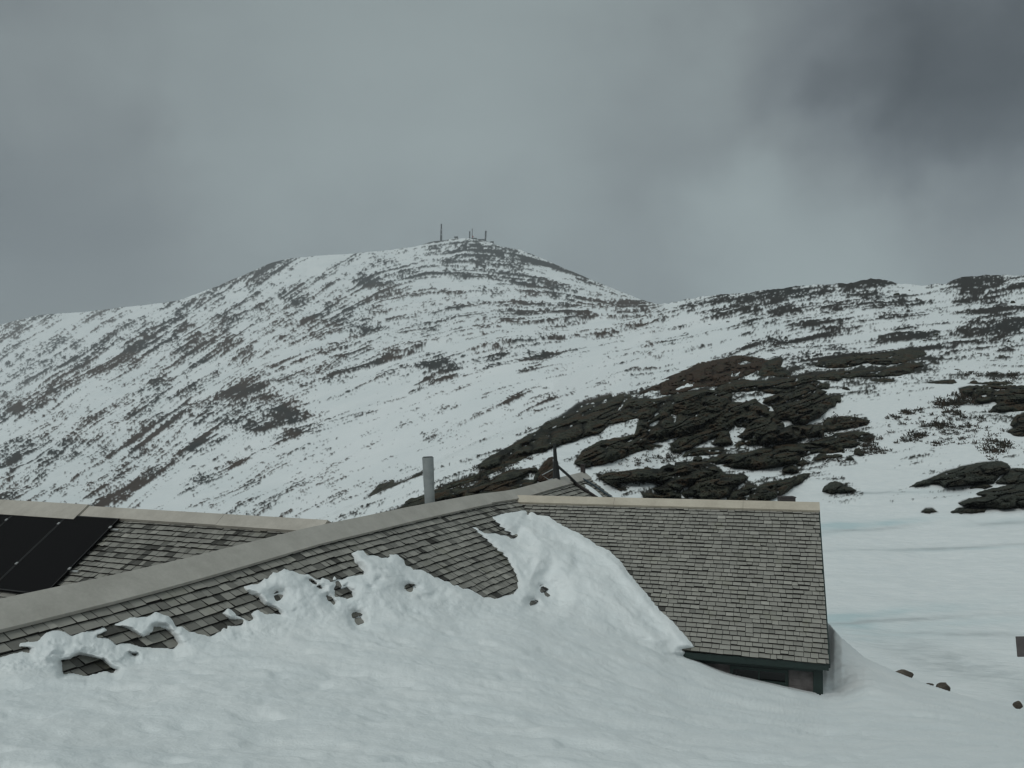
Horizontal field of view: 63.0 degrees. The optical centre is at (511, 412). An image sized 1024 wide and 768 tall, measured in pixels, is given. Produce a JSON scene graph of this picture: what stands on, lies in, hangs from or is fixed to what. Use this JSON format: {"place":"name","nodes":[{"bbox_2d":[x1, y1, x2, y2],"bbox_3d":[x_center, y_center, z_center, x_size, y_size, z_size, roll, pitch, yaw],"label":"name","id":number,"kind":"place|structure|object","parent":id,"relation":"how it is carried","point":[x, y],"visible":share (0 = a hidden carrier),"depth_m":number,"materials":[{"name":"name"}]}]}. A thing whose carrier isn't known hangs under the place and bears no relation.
{"place":"outdoors","nodes":[
{"label":"outdoors","id":0,"kind":"place"},
{"bbox_2d":[0,238,1023,518],"bbox_3d":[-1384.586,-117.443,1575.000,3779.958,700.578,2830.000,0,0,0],"label":"mountain","id":1,"kind":"structure","parent":0,"point":[314,388],"depth_m":633.55,"materials":[{"name":"white snow"}]},
{"bbox_2d":[0,0,1023,324],"label":"sky","id":2,"kind":"structure","parent":0,"point":[152,151],"materials":[{"name":"grey"}]},
{"bbox_2d":[320,352,1023,709],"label":"snow field","id":3,"kind":"structure","parent":0,"point":[936,598],"depth_m":64.90,"materials":[{"name":"white snow"}]},
{"bbox_2d":[367,474,420,497],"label":"rock","id":4,"kind":"object","parent":3,"relation":"on","point":[381,487],"visible":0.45,"depth_m":298.00,"materials":[{"name":"grey stone"}]},
{"bbox_2d":[0,443,830,694],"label":"mountain hut","id":5,"kind":"object","parent":3,"relation":"on","point":[735,587],"visible":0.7,"depth_m":18.70,"materials":[{"name":"grey wood"}]},
{"bbox_2d":[582,484,601,496],"bbox_3d":[2.872,2.801,28.741,0.889,0.612,0.476,0,0,33],"label":"snow patch","id":6,"kind":"object","parent":5,"relation":"on","point":[593,491],"visible":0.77,"depth_m":28.69,"materials":[{"name":"white snow"}]},
{"bbox_2d":[730,665,787,686],"bbox_3d":[5.551,6.057,18.795,1.261,0.620,0.078,0,0,17],"label":"window","id":7,"kind":"structure","parent":5,"relation":"in","point":[775,676],"depth_m":18.78,"materials":[{"name":"black glass"}]},
{"bbox_2d":[395,467,539,509],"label":"rock","id":8,"kind":"object","parent":3,"relation":"on","point":[509,480],"visible":0.45,"depth_m":68.74,"materials":[{"name":"grey stone"}]},
{"bbox_2d":[446,453,532,484],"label":"rock","id":9,"kind":"object","parent":3,"relation":"on","point":[506,463],"visible":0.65,"depth_m":76.36,"materials":[{"name":"grey stone"}]},
{"bbox_2d":[0,510,1023,767],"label":"snow","id":10,"kind":"structure","parent":3,"relation":"on","point":[586,664],"depth_m":10.54,"materials":[{"name":"white snow"}]},
{"bbox_2d":[895,669,913,677],"bbox_3d":[10.874,7.303,23.302,0.589,0.258,0.480,0,0,-23],"label":"stone","id":11,"kind":"object","parent":10,"relation":"on","point":[906,673],"visible":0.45,"depth_m":23.18,"materials":[{"name":"stone"}]},
{"bbox_2d":[936,682,950,690],"bbox_3d":[11.321,7.240,21.991,0.414,0.251,0.315,0,0,-23],"label":"stone","id":12,"kind":"object","parent":10,"relation":"on","point":[943,685],"visible":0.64,"depth_m":21.90,"materials":[{"name":"grey stone"}]},
{"bbox_2d":[1012,701,1022,708],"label":"stone","id":13,"kind":"object","parent":10,"relation":"on","point":[1017,705],"visible":0.96,"depth_m":19.95,"materials":[{"name":"grey stone"}]},
{"bbox_2d":[537,457,552,481],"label":"rock","id":14,"kind":"object","parent":3,"relation":"on","point":[547,465],"visible":0.67,"depth_m":72.92,"materials":[{"name":"brown stone"}]},
{"bbox_2d":[478,393,635,468],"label":"rock","id":15,"kind":"object","parent":3,"relation":"on","point":[581,421],"visible":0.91,"depth_m":100.97,"materials":[{"name":"grey stone"}]},
{"bbox_2d":[575,442,659,467],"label":"rock","id":16,"kind":"object","parent":3,"relation":"on","point":[603,458],"visible":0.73,"depth_m":80.41,"materials":[{"name":"grey stone"}]},
{"bbox_2d":[574,389,731,465],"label":"rock","id":17,"kind":"object","parent":3,"relation":"on","point":[685,406],"visible":0.73,"depth_m":103.01,"materials":[{"name":"grey stone"}]},
{"bbox_2d":[599,461,747,499],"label":"rock","id":18,"kind":"object","parent":3,"relation":"on","point":[706,480],"visible":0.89,"depth_m":72.41,"materials":[{"name":"grey stone"}]},
{"bbox_2d":[693,455,701,461],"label":"rock","id":19,"kind":"object","parent":3,"relation":"on","point":[697,458],"visible":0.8,"depth_m":84.74,"materials":[{"name":"grey stone"}]},
{"bbox_2d":[635,355,767,395],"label":"heath","id":20,"kind":"object","parent":3,"relation":"on","point":[716,373],"visible":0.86,"depth_m":148.23,"materials":[{"name":"brown plant"}]},
{"bbox_2d":[670,429,732,452],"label":"rock","id":21,"kind":"object","parent":3,"relation":"on","point":[687,442],"visible":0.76,"depth_m":92.64,"materials":[{"name":"grey stone"}]},
{"bbox_2d":[683,447,723,456],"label":"rock","id":22,"kind":"object","parent":3,"relation":"on","point":[703,451],"visible":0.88,"depth_m":87.90,"materials":[{"name":"grey stone"}]},
{"bbox_2d":[438,341,1020,490],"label":"scrub","id":23,"kind":"object","parent":3,"relation":"on","point":[958,401],"visible":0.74,"depth_m":97.55,"materials":[{"name":"brown plant"}]},
{"bbox_2d":[736,441,744,447],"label":"rock","id":24,"kind":"object","parent":3,"relation":"on","point":[739,443],"visible":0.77,"depth_m":93.26,"materials":[{"name":"grey stone"}]},
{"bbox_2d":[698,395,824,445],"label":"rock","id":25,"kind":"object","parent":3,"relation":"on","point":[769,429],"visible":0.91,"depth_m":102.66,"materials":[{"name":"grey stone"}]},
{"bbox_2d":[704,442,824,469],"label":"rock","id":26,"kind":"object","parent":3,"relation":"on","point":[783,454],"visible":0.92,"depth_m":84.64,"materials":[{"name":"grey stone"}]},
{"bbox_2d":[727,473,810,500],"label":"rock","id":27,"kind":"object","parent":3,"relation":"on","point":[767,491],"visible":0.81,"depth_m":71.38,"materials":[{"name":"grey stone"}]},
{"bbox_2d":[715,375,829,393],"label":"rock","id":28,"kind":"object","parent":3,"relation":"on","point":[776,386],"visible":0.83,"depth_m":133.97,"materials":[{"name":"grey stone"}]},
{"bbox_2d":[758,357,790,376],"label":"rock","id":29,"kind":"object","parent":3,"relation":"on","point":[769,367],"visible":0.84,"depth_m":151.28,"materials":[{"name":"grey stone"}]},
{"bbox_2d":[777,496,795,501],"bbox_3d":[19.040,6.510,58.000,1.120,1.340,0.780,0,0,0],"label":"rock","id":30,"kind":"object","parent":3,"relation":"on","point":[786,498],"visible":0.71,"depth_m":57.65,"materials":[{"name":"grey stone"}]},
{"bbox_2d":[782,465,798,472],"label":"rock","id":31,"kind":"object","parent":3,"relation":"on","point":[790,469],"visible":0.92,"depth_m":80.57,"materials":[{"name":"grey stone"}]},
{"bbox_2d":[762,384,840,424],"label":"rock","id":32,"kind":"object","parent":3,"relation":"on","point":[813,403],"visible":0.94,"depth_m":116.65,"materials":[{"name":"grey stone"}]},
{"bbox_2d":[796,459,809,466],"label":"rock","id":33,"kind":"object","parent":3,"relation":"on","point":[801,463],"visible":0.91,"depth_m":84.38,"materials":[{"name":"grey stone"}]},
{"bbox_2d":[812,453,842,460],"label":"rock","id":34,"kind":"object","parent":3,"relation":"on","point":[820,456],"visible":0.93,"depth_m":87.89,"materials":[{"name":"grey stone"}]},
{"bbox_2d":[806,416,867,431],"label":"rock","id":35,"kind":"object","parent":3,"relation":"on","point":[830,426],"visible":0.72,"depth_m":104.27,"materials":[{"name":"grey stone"}]},
{"bbox_2d":[805,431,872,453],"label":"rock","id":36,"kind":"object","parent":3,"relation":"on","point":[837,442],"visible":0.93,"depth_m":94.31,"materials":[{"name":"grey stone"}]},
{"bbox_2d":[822,481,855,493],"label":"rock","id":37,"kind":"object","parent":3,"relation":"on","point":[833,487],"visible":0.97,"depth_m":72.27,"materials":[{"name":"grey stone"}]},
{"bbox_2d":[854,447,863,455],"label":"rock","id":38,"kind":"object","parent":3,"relation":"on","point":[858,451],"visible":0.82,"depth_m":88.68,"materials":[{"name":"grey stone"}]},
{"bbox_2d":[816,362,923,380],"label":"rock","id":39,"kind":"object","parent":3,"relation":"on","point":[901,369],"visible":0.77,"depth_m":141.11,"materials":[{"name":"grey stone"}]},
{"bbox_2d":[815,348,925,368],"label":"rock","id":40,"kind":"object","parent":3,"relation":"on","point":[905,356],"visible":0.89,"depth_m":156.16,"materials":[{"name":"grey stone"}]},
{"bbox_2d":[872,378,892,381],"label":"rock","id":41,"kind":"object","parent":3,"relation":"on","point":[881,380],"visible":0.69,"depth_m":134.48,"materials":[{"name":"grey stone"}]},
{"bbox_2d":[921,508,935,513],"bbox_3d":[32.620,7.685,65.391,1.523,0.410,4.260,0,0,27],"label":"rock","id":42,"kind":"object","parent":3,"relation":"on","point":[928,510],"visible":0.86,"depth_m":64.07,"materials":[{"name":"grey stone"}]},
{"bbox_2d":[928,379,956,383],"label":"rock","id":43,"kind":"object","parent":3,"relation":"on","point":[953,381],"visible":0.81,"depth_m":127.06,"materials":[{"name":"grey stone"}]},
{"bbox_2d":[910,461,1010,487],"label":"rock","id":44,"kind":"object","parent":3,"relation":"on","point":[991,472],"visible":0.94,"depth_m":74.06,"materials":[{"name":"grey stone"}]},
{"bbox_2d":[951,507,986,513],"bbox_3d":[35.374,7.576,64.769,2.449,0.430,4.317,0,0,35],"label":"rock","id":45,"kind":"object","parent":3,"relation":"on","point":[966,510],"visible":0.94,"depth_m":63.59,"materials":[{"name":"grey stone"}]},
{"bbox_2d":[970,484,992,488],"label":"rock","id":46,"kind":"object","parent":3,"relation":"on","point":[984,486],"visible":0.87,"depth_m":71.62,"materials":[{"name":"grey stone"}]},
{"bbox_2d":[958,484,1023,508],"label":"rock","id":47,"kind":"object","parent":3,"relation":"on","point":[1009,496],"visible":0.96,"depth_m":64.84,"materials":[{"name":"grey stone"}]},
{"bbox_2d":[959,385,1023,412],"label":"rock","id":48,"kind":"object","parent":3,"relation":"on","point":[1009,398],"visible":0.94,"depth_m":111.12,"materials":[{"name":"grey stone"}]},
{"bbox_2d":[970,380,1012,384],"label":"rock","id":49,"kind":"object","parent":3,"relation":"on","point":[992,383],"visible":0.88,"depth_m":123.18,"materials":[{"name":"grey stone"}]},
{"bbox_2d":[995,468,1023,484],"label":"rock","id":50,"kind":"object","parent":3,"relation":"on","point":[1014,476],"visible":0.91,"depth_m":73.21,"materials":[{"name":"grey stone"}]},
{"bbox_2d":[1007,414,1023,436],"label":"rock","id":51,"kind":"object","parent":3,"relation":"on","point":[1017,424],"visible":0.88,"depth_m":94.16,"materials":[{"name":"grey stone"}]},
{"bbox_2d":[1015,636,1023,656],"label":"wooden sign","id":52,"kind":"object","parent":3,"relation":"on","point":[1020,645],"visible":1,"depth_m":24.25,"materials":[{"name":"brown wood"}]}
]}

